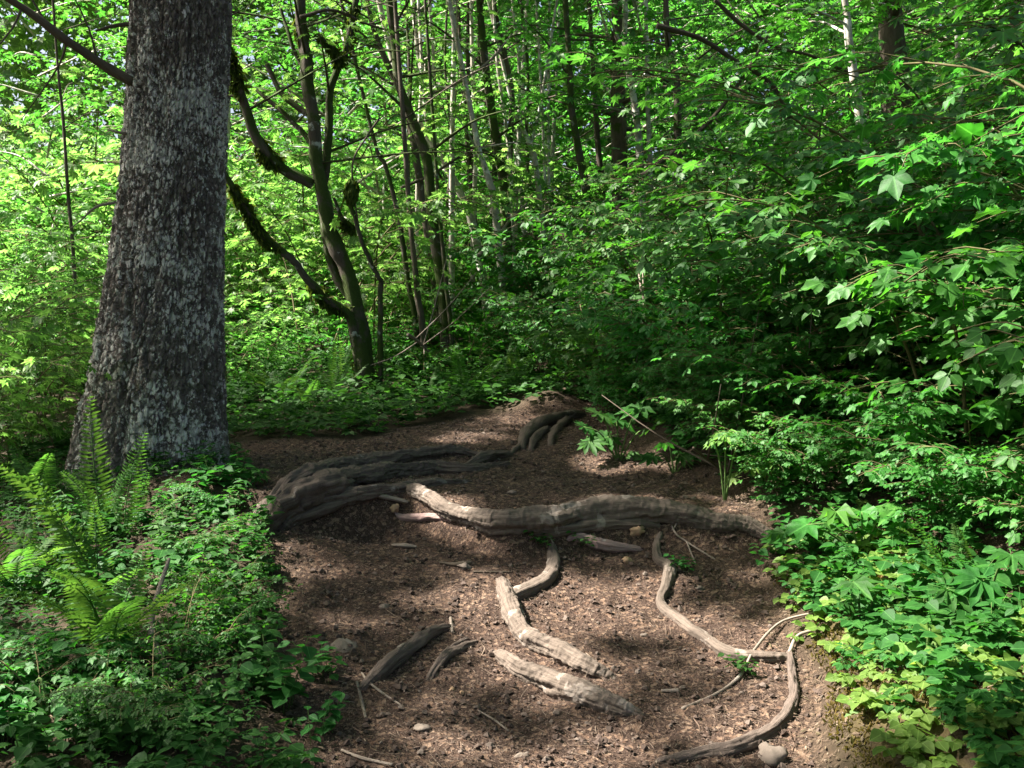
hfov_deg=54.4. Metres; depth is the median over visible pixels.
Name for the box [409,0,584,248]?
slender tree
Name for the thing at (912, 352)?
leafy shrub
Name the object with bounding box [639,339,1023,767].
ground cover
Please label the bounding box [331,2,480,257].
slender tree
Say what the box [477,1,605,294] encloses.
slender tree
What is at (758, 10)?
slender tree
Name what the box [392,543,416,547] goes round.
twig
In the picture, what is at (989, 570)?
herb
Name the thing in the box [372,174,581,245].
bright maple shrub
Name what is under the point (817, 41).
vine maple shrub
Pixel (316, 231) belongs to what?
bright maple shrub
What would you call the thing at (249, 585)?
leafy shrub
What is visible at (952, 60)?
slender tree
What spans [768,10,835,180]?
slender tree
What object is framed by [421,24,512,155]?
bare limb
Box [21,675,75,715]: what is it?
broad leaf plant
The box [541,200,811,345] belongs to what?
thimbleberry shrub
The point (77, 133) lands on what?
slender tree
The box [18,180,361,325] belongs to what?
bright maple shrub
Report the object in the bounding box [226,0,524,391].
mossy maple tree
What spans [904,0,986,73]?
slender tree
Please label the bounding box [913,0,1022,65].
slender tree
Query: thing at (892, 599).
herb
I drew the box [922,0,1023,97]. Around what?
slender tree
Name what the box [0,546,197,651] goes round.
fern
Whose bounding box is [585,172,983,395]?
leafy shrub
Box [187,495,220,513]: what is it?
herb
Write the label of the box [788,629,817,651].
twig
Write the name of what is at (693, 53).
slender tree
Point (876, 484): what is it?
herb
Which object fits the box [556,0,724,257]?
slender tree
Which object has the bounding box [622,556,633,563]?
stone
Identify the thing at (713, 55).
slender tree
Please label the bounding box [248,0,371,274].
slender tree
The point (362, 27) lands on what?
slender tree
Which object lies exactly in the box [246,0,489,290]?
slender tree
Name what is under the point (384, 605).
stone
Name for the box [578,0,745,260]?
slender tree
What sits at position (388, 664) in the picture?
tree root
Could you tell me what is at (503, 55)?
slender tree
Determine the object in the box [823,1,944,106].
slender tree
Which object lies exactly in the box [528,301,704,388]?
thimbleberry shrub
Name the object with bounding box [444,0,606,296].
slender tree
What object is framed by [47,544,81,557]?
herb
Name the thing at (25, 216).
bright maple shrub
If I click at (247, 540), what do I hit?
herb
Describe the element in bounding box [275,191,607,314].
vine maple shrub
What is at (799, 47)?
slender tree
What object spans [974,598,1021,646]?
herb
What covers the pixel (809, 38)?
slender tree
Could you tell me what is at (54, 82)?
slender tree
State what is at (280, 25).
sky
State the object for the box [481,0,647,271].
slender tree
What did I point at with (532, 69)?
slender tree
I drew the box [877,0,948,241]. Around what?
stout tree
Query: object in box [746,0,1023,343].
vine maple shrub
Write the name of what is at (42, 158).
bright maple shrub
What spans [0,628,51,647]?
herb
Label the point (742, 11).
slender tree
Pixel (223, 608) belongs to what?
herb
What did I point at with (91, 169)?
bright maple shrub
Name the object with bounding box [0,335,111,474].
bright maple shrub
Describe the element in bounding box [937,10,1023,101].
slender tree
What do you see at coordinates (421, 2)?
slender tree
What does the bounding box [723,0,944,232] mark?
slender tree
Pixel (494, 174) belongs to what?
slender tree
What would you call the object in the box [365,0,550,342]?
slender tree
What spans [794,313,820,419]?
bare limb
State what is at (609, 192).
slender tree
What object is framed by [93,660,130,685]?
herb
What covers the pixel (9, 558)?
fern
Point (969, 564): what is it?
herb
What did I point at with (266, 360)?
bright maple shrub
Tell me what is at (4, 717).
herb
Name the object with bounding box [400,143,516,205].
bare limb
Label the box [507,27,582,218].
slender tree
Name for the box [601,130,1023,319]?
leafy shrub
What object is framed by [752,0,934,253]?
slender tree
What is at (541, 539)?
herb
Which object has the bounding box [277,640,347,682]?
herb
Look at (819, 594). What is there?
herb
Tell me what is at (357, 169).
bright maple shrub
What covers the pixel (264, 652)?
herb
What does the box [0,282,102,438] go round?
bright maple shrub
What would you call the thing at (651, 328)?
leafy shrub
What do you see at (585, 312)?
leafy shrub
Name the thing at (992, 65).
leafy shrub
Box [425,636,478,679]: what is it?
tree root
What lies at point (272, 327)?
understorey
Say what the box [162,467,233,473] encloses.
twig
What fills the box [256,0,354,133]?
slender tree
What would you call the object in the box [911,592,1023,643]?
herb
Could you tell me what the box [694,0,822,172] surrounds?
slender tree
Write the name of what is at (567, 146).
slender tree
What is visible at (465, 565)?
stone
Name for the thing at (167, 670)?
herb
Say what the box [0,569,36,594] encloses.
herb
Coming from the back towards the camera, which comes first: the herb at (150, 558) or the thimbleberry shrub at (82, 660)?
the herb at (150, 558)
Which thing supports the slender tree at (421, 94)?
on the forest floor
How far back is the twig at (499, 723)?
2.89 m
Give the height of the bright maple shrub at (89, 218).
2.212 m
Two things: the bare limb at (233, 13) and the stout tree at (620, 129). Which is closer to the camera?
the bare limb at (233, 13)
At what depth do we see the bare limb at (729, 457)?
4.81 m
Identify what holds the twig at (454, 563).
on the forest floor
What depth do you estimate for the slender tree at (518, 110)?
12.55 m
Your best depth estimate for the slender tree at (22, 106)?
29.93 m
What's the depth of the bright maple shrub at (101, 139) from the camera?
15.00 m
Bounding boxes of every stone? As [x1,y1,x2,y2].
[330,638,357,652]
[379,603,389,608]
[389,503,398,512]
[413,723,430,733]
[457,561,470,569]
[514,752,528,758]
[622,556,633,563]
[629,526,644,536]
[695,585,704,589]
[758,742,788,765]
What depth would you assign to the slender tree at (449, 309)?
9.32 m
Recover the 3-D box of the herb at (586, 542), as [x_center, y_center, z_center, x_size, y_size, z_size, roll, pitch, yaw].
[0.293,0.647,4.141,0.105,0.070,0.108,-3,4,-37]
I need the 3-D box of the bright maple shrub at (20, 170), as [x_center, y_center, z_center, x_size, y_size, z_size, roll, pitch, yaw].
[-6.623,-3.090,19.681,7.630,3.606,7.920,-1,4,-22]
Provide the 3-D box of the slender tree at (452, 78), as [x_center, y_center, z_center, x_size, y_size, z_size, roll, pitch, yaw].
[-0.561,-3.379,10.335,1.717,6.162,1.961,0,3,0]
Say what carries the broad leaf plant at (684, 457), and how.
on the forest floor
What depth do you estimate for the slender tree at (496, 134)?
10.30 m
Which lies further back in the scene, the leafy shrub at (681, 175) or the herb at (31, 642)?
the leafy shrub at (681, 175)
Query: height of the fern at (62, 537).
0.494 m
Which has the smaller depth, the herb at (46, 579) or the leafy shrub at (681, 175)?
the herb at (46, 579)
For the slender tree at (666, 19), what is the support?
on the forest floor
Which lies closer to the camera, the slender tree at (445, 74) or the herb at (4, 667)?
the herb at (4, 667)
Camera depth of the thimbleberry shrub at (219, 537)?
3.91 m
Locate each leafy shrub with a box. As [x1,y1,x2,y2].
[21,620,241,754]
[92,565,302,671]
[149,545,289,607]
[170,484,256,515]
[297,312,432,363]
[418,304,547,365]
[428,226,631,337]
[432,281,583,349]
[432,282,623,378]
[464,208,741,331]
[471,268,664,389]
[526,303,831,387]
[532,179,835,328]
[546,357,660,419]
[553,154,825,280]
[560,272,846,407]
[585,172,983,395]
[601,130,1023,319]
[622,365,736,422]
[632,347,825,437]
[638,306,875,418]
[641,396,844,467]
[647,175,1023,418]
[651,346,999,463]
[661,73,1023,309]
[667,208,1023,389]
[677,366,819,433]
[696,402,878,502]
[703,40,1009,236]
[745,416,949,497]
[807,395,1023,535]
[847,237,1023,470]
[848,3,1023,231]
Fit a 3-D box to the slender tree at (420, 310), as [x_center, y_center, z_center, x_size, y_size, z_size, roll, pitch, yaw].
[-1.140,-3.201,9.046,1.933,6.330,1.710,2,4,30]
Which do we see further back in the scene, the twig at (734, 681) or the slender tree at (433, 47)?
the slender tree at (433, 47)
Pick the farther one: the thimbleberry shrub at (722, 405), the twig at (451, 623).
the thimbleberry shrub at (722, 405)
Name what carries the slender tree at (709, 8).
on the forest floor
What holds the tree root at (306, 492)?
on the forest floor
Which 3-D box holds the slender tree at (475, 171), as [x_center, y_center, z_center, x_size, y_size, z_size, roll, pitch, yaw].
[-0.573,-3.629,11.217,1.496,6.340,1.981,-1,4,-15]
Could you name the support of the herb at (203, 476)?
on the forest floor
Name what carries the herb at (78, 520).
on the forest floor
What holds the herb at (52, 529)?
on the forest floor
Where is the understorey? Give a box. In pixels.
[2,216,924,384]
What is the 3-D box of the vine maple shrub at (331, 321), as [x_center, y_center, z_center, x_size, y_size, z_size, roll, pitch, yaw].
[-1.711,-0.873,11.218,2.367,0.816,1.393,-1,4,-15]
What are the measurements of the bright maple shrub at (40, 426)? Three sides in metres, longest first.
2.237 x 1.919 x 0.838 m
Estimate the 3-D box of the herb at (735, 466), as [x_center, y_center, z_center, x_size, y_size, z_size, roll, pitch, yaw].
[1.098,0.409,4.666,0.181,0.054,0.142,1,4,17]
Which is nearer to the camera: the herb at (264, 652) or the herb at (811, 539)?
the herb at (264, 652)
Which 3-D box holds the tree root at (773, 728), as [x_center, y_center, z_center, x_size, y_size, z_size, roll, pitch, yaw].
[0.719,0.965,2.919,0.212,0.146,0.812,3,5,42]
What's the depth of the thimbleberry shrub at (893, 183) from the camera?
4.09 m
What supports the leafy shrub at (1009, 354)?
on the forest floor
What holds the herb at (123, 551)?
on the forest floor
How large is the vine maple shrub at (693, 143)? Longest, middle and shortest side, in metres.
3.690 x 3.165 x 1.764 m
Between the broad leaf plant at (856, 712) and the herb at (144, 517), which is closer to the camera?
the broad leaf plant at (856, 712)
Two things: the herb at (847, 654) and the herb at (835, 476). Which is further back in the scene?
the herb at (835, 476)
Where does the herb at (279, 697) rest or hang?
on the forest floor
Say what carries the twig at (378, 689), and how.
on the forest floor
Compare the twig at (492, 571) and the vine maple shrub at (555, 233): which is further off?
the vine maple shrub at (555, 233)
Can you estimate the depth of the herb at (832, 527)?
3.81 m
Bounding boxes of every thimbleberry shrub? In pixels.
[0,631,164,711]
[144,512,269,557]
[342,334,478,374]
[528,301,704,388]
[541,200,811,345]
[580,362,696,419]
[681,399,882,462]
[749,365,995,491]
[795,122,1023,336]
[799,199,1023,437]
[930,437,1023,545]
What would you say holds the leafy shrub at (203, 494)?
on the forest floor
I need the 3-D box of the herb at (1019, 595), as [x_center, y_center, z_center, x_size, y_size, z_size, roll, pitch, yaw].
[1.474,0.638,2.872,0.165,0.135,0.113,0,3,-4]
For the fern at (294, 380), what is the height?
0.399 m
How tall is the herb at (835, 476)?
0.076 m
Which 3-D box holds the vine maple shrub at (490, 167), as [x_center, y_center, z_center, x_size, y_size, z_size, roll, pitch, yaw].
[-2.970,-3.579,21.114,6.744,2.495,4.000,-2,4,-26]
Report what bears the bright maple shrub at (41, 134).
on the forest floor
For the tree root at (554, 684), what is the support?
on the forest floor
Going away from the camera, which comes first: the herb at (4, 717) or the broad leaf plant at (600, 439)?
the herb at (4, 717)
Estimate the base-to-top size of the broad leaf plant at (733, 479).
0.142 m
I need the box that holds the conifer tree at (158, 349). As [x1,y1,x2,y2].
[0,0,232,488]
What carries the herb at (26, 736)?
on the forest floor
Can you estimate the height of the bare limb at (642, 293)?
1.019 m
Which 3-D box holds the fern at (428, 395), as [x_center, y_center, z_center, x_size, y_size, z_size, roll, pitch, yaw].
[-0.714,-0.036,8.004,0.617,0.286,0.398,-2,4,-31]
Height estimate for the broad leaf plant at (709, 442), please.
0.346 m
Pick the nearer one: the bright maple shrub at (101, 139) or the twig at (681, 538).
the twig at (681, 538)
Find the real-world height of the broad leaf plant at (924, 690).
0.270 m
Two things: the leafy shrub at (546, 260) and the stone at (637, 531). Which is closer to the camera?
the stone at (637, 531)
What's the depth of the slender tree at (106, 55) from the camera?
26.95 m
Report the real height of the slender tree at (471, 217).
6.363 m
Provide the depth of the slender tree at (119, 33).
26.30 m
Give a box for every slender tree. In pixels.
[0,0,125,313]
[0,0,127,397]
[0,20,22,207]
[0,78,88,197]
[0,96,36,158]
[0,107,16,279]
[22,64,97,170]
[27,2,125,166]
[81,0,128,149]
[82,30,126,149]
[98,1,128,127]
[223,0,292,319]
[226,0,317,290]
[230,0,286,168]
[230,0,291,185]
[230,0,392,262]
[230,0,485,283]
[230,3,250,147]
[231,0,347,220]
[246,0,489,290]
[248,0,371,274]
[251,38,328,191]
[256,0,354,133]
[274,0,477,348]
[286,0,485,339]
[295,1,493,329]
[306,0,506,364]
[312,0,488,229]
[323,0,411,196]
[323,0,500,304]
[328,0,545,360]
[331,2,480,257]
[333,0,414,196]
[338,0,479,338]
[338,0,610,252]
[347,0,535,285]
[364,0,477,199]
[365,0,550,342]
[367,0,550,321]
[370,0,538,267]
[374,0,537,338]
[378,0,515,246]
[382,0,536,332]
[399,12,531,296]
[401,0,524,333]
[403,0,604,187]
[405,0,570,320]
[408,0,560,282]
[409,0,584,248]
[423,0,607,283]
[431,9,520,202]
[437,1,627,244]
[439,0,792,233]
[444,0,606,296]
[446,3,520,215]
[447,0,581,271]
[455,0,584,267]
[456,0,604,259]
[476,0,652,300]
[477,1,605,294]
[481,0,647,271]
[483,0,581,210]
[486,0,629,244]
[486,1,606,267]
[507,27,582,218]
[525,0,681,240]
[554,0,653,221]
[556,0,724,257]
[569,0,790,219]
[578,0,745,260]
[584,10,691,200]
[585,0,709,209]
[589,0,731,226]
[607,0,756,215]
[629,0,722,212]
[634,0,879,207]
[645,0,833,223]
[651,0,762,189]
[654,0,773,192]
[670,2,742,184]
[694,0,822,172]
[700,0,856,189]
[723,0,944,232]
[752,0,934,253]
[760,2,877,172]
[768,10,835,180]
[782,1,914,126]
[791,0,874,151]
[798,0,976,177]
[803,6,1023,183]
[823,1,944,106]
[833,0,950,138]
[849,1,964,122]
[873,35,1005,128]
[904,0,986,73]
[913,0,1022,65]
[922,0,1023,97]
[931,0,1004,98]
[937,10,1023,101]
[951,2,1023,83]
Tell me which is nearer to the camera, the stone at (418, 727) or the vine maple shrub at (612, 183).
the stone at (418, 727)
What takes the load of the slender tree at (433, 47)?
on the forest floor
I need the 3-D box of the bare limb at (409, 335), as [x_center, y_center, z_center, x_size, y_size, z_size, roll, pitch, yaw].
[-0.595,-0.574,7.492,0.887,0.851,0.690,0,3,0]
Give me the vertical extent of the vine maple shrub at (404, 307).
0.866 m
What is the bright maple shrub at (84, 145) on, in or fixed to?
on the forest floor
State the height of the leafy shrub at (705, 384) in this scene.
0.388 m
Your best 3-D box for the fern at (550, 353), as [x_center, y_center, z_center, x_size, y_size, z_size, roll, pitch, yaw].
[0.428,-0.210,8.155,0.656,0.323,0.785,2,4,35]
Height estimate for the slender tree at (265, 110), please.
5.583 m
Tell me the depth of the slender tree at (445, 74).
10.55 m
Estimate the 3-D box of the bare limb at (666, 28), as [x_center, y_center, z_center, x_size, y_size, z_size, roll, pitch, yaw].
[2.009,-2.959,8.971,1.404,1.014,0.538,-2,4,-29]
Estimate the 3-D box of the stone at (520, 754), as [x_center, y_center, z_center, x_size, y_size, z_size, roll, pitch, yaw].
[0.026,1.012,2.711,0.048,0.019,0.036,-7,0,-24]
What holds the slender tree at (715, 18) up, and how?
on the forest floor
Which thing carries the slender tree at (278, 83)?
on the forest floor
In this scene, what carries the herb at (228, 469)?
on the forest floor
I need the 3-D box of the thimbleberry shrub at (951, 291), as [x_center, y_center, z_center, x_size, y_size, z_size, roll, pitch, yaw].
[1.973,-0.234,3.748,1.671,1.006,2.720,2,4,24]
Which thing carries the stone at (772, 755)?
on the forest floor
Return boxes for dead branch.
[127,558,178,682]
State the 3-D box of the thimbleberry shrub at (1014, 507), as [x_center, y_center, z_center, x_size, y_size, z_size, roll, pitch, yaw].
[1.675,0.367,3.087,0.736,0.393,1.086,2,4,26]
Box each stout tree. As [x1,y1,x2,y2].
[297,0,509,362]
[521,0,700,296]
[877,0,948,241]
[1009,1,1020,188]
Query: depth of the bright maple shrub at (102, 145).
19.59 m
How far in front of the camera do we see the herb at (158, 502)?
4.37 m
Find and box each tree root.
[245,444,510,533]
[359,623,455,690]
[395,512,468,526]
[405,482,784,544]
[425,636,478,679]
[466,450,512,463]
[493,649,645,715]
[496,576,616,678]
[510,409,585,452]
[513,542,560,599]
[566,533,643,552]
[652,531,797,662]
[653,650,799,764]
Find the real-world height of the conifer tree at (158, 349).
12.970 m
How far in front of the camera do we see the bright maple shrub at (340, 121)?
16.94 m
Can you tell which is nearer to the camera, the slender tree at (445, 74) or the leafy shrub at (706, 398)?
the leafy shrub at (706, 398)
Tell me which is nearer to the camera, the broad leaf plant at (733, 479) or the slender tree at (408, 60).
the broad leaf plant at (733, 479)
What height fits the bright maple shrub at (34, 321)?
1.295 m
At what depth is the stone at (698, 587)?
3.80 m
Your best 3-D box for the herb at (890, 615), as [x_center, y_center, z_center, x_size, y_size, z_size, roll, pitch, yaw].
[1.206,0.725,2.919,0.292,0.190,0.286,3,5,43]
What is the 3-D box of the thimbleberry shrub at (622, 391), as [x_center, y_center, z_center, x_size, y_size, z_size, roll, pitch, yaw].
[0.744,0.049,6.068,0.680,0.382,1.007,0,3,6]
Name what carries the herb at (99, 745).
on the forest floor
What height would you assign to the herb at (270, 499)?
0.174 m
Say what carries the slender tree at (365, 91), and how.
on the forest floor
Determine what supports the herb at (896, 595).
on the forest floor
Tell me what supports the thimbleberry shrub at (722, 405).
on the forest floor
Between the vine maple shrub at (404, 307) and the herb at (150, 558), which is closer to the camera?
the herb at (150, 558)
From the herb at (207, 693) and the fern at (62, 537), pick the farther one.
the fern at (62, 537)
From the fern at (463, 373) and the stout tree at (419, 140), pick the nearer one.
the fern at (463, 373)
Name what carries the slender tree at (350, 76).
on the forest floor
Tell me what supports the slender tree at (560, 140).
on the forest floor
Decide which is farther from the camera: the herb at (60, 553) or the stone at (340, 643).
the herb at (60, 553)
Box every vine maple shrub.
[253,272,469,334]
[255,164,519,263]
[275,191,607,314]
[306,232,423,324]
[312,181,554,285]
[325,273,502,346]
[378,219,529,319]
[410,166,722,280]
[419,263,555,335]
[490,34,1012,275]
[515,204,625,296]
[574,58,918,280]
[593,32,850,266]
[637,52,1016,223]
[692,25,1023,227]
[715,4,1023,198]
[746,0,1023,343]
[764,0,1022,157]
[815,0,1023,187]
[885,0,1023,169]
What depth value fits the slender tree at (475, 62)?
27.02 m
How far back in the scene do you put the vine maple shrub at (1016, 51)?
5.49 m
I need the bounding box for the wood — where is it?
[0,0,1023,234]
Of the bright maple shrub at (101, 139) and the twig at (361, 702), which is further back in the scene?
the bright maple shrub at (101, 139)
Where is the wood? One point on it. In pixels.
(21, 40)
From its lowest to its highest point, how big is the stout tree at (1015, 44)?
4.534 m
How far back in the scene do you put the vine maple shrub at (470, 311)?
11.15 m
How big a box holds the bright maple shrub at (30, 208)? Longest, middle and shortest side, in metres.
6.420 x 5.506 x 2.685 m
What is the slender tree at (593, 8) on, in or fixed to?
on the forest floor
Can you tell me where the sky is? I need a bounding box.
[0,0,940,200]
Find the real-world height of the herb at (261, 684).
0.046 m
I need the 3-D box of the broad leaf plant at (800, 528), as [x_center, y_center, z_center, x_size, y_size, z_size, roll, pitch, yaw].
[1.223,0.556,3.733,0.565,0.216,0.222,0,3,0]
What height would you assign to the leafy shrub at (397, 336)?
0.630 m
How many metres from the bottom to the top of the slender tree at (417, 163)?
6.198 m
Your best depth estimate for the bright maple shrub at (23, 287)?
7.68 m
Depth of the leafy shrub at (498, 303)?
8.33 m
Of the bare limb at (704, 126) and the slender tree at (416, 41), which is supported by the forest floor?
the slender tree at (416, 41)
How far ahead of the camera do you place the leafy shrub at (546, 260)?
9.17 m
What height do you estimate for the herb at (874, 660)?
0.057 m
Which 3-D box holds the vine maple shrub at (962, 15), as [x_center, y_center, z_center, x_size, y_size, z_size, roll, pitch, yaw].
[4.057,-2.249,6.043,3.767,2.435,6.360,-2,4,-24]
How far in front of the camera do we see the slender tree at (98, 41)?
21.54 m
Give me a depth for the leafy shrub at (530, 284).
9.63 m
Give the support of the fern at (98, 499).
on the forest floor
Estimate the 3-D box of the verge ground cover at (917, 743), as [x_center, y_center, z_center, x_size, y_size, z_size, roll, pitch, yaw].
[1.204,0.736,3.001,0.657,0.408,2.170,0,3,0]
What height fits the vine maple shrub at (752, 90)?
2.031 m
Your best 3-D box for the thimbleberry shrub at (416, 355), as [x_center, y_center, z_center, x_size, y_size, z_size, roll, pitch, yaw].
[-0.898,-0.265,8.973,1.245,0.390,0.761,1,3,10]
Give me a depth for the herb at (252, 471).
4.53 m
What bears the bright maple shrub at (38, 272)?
on the forest floor
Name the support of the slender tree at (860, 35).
on the forest floor
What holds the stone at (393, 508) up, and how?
on the forest floor
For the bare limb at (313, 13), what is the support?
attached to the mossy maple tree at (345, 281)
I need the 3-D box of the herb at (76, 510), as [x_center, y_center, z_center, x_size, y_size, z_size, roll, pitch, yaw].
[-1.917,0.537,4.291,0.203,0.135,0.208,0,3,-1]
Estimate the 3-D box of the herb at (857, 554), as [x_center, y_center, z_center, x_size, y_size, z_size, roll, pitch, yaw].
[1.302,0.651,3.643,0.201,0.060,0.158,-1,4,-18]
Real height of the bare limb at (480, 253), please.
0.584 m
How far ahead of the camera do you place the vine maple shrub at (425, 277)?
11.07 m
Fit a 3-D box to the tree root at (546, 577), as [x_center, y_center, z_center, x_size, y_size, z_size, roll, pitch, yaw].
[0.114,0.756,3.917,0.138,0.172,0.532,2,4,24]
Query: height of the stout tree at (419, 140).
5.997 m
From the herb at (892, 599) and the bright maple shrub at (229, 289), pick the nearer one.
the herb at (892, 599)
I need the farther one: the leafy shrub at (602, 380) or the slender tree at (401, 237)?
the slender tree at (401, 237)
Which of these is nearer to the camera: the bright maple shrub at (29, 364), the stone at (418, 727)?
the stone at (418, 727)
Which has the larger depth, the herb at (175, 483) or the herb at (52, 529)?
the herb at (175, 483)
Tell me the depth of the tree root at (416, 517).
4.45 m
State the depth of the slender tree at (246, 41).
14.11 m
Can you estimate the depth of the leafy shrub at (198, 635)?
3.10 m
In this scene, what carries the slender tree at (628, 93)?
on the forest floor
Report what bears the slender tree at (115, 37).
on the forest floor
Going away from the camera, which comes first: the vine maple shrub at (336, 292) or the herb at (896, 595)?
the herb at (896, 595)
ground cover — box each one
[0,299,779,463]
[0,419,326,767]
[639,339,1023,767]
[760,499,1023,767]
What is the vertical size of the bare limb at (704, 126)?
1.536 m
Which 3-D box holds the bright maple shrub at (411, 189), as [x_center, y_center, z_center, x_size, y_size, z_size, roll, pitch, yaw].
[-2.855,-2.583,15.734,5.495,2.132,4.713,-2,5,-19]
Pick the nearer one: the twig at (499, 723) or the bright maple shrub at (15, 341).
the twig at (499, 723)
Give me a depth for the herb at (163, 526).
4.03 m
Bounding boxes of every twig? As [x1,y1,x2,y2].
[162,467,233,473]
[340,749,392,765]
[356,681,367,722]
[361,672,401,704]
[378,494,407,503]
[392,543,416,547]
[439,561,471,566]
[449,617,453,632]
[473,571,511,572]
[478,710,508,731]
[661,688,678,692]
[671,523,715,562]
[681,611,813,709]
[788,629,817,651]
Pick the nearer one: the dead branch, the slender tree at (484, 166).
the dead branch
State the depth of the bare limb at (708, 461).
4.74 m
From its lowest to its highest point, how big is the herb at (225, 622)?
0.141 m
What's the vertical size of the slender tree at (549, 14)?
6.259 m
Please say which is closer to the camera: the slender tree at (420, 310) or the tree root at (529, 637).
the tree root at (529, 637)
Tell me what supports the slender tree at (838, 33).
on the forest floor
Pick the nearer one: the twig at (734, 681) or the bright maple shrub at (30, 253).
the twig at (734, 681)
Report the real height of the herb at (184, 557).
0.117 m
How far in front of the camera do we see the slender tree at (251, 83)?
26.42 m
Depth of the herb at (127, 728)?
2.52 m
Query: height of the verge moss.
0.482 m
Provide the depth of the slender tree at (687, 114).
11.44 m
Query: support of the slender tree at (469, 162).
on the forest floor
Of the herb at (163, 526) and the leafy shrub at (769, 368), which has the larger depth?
the leafy shrub at (769, 368)
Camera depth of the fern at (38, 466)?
4.61 m
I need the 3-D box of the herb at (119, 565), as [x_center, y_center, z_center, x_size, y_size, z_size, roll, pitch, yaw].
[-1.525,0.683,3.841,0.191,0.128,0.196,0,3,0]
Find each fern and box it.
[0,464,145,592]
[0,510,82,587]
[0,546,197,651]
[1,444,95,502]
[58,396,137,534]
[112,433,187,539]
[238,353,315,401]
[287,379,329,408]
[309,335,368,389]
[383,362,454,396]
[422,347,517,387]
[471,337,543,381]
[534,340,588,370]
[896,518,972,576]
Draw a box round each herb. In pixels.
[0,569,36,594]
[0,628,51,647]
[0,653,41,683]
[0,693,35,749]
[0,705,102,767]
[6,562,48,596]
[9,556,87,600]
[30,627,59,654]
[43,517,114,552]
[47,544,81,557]
[52,634,142,671]
[53,695,105,744]
[54,490,94,522]
[69,511,106,531]
[71,504,124,534]
[76,664,120,676]
[76,710,134,761]
[85,548,132,573]
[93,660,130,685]
[95,623,151,664]
[95,726,138,753]
[109,548,134,563]
[126,505,179,533]
[129,542,160,565]
[147,511,178,549]
[148,486,168,507]
[149,543,214,578]
[151,660,180,690]
[157,678,229,721]
[162,480,194,495]
[173,549,198,573]
[186,455,234,491]
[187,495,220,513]
[194,603,248,624]
[200,609,279,646]
[202,496,226,519]
[212,454,254,485]
[216,495,284,535]
[223,634,321,713]
[226,478,262,490]
[232,467,269,486]
[238,523,272,561]
[240,629,303,702]
[247,610,287,627]
[247,675,272,690]
[250,558,285,576]
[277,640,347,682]
[297,691,348,745]
[523,530,553,546]
[566,531,596,547]
[663,553,696,571]
[703,443,734,464]
[718,652,758,676]
[729,465,741,477]
[734,449,749,471]
[792,530,846,553]
[800,519,854,553]
[800,552,819,563]
[815,583,848,597]
[823,470,872,491]
[832,643,872,671]
[837,552,874,566]
[854,475,888,493]
[862,651,903,672]
[867,605,986,652]
[875,678,919,713]
[885,582,911,612]
[885,594,933,614]
[896,559,995,608]
[908,584,943,616]
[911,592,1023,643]
[933,607,1001,646]
[954,559,991,578]
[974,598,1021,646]
[994,582,1023,616]
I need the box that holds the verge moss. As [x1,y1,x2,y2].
[771,510,1023,767]
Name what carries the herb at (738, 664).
on the forest floor
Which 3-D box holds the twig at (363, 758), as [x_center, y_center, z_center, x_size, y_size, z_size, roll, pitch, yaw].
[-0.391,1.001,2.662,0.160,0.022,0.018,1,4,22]
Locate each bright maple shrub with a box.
[0,67,124,315]
[0,73,312,269]
[0,97,252,305]
[0,97,470,328]
[0,105,316,279]
[0,135,120,289]
[0,138,269,357]
[0,145,280,247]
[0,145,377,277]
[0,190,110,343]
[0,209,110,349]
[0,219,314,317]
[0,229,109,377]
[0,237,102,374]
[0,252,107,404]
[0,254,99,406]
[0,267,56,309]
[0,275,103,438]
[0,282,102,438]
[0,324,271,460]
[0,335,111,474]
[1,176,75,241]
[2,191,110,279]
[3,167,307,249]
[4,130,402,297]
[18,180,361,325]
[29,232,297,338]
[34,131,376,199]
[62,158,411,290]
[72,181,445,320]
[117,94,401,271]
[223,291,310,356]
[225,156,591,356]
[225,294,349,387]
[226,117,564,300]
[227,143,489,289]
[227,154,488,297]
[229,141,513,267]
[262,157,661,324]
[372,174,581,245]
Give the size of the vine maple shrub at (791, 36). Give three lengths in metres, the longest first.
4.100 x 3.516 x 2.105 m
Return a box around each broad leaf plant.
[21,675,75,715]
[575,402,665,461]
[636,440,694,472]
[703,429,742,501]
[723,458,796,486]
[760,502,915,552]
[826,573,905,626]
[845,699,885,716]
[892,622,944,680]
[912,548,1023,632]
[916,656,955,697]
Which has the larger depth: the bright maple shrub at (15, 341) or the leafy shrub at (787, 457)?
the bright maple shrub at (15, 341)
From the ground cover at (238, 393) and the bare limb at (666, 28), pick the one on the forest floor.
the ground cover at (238, 393)
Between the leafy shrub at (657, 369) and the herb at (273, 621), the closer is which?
the herb at (273, 621)
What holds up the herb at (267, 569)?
on the forest floor
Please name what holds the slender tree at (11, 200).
on the forest floor
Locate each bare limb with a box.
[127,0,255,14]
[281,0,400,34]
[372,254,490,364]
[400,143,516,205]
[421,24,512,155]
[477,199,555,257]
[599,211,644,361]
[602,310,883,482]
[632,35,767,185]
[656,5,790,118]
[702,364,792,457]
[714,0,887,73]
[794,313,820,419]
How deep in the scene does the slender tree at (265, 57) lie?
12.26 m
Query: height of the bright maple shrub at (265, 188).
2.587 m
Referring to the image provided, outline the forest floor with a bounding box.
[0,189,1023,767]
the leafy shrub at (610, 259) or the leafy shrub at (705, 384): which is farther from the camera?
the leafy shrub at (610, 259)
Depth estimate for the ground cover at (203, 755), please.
3.02 m
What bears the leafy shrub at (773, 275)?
on the forest floor

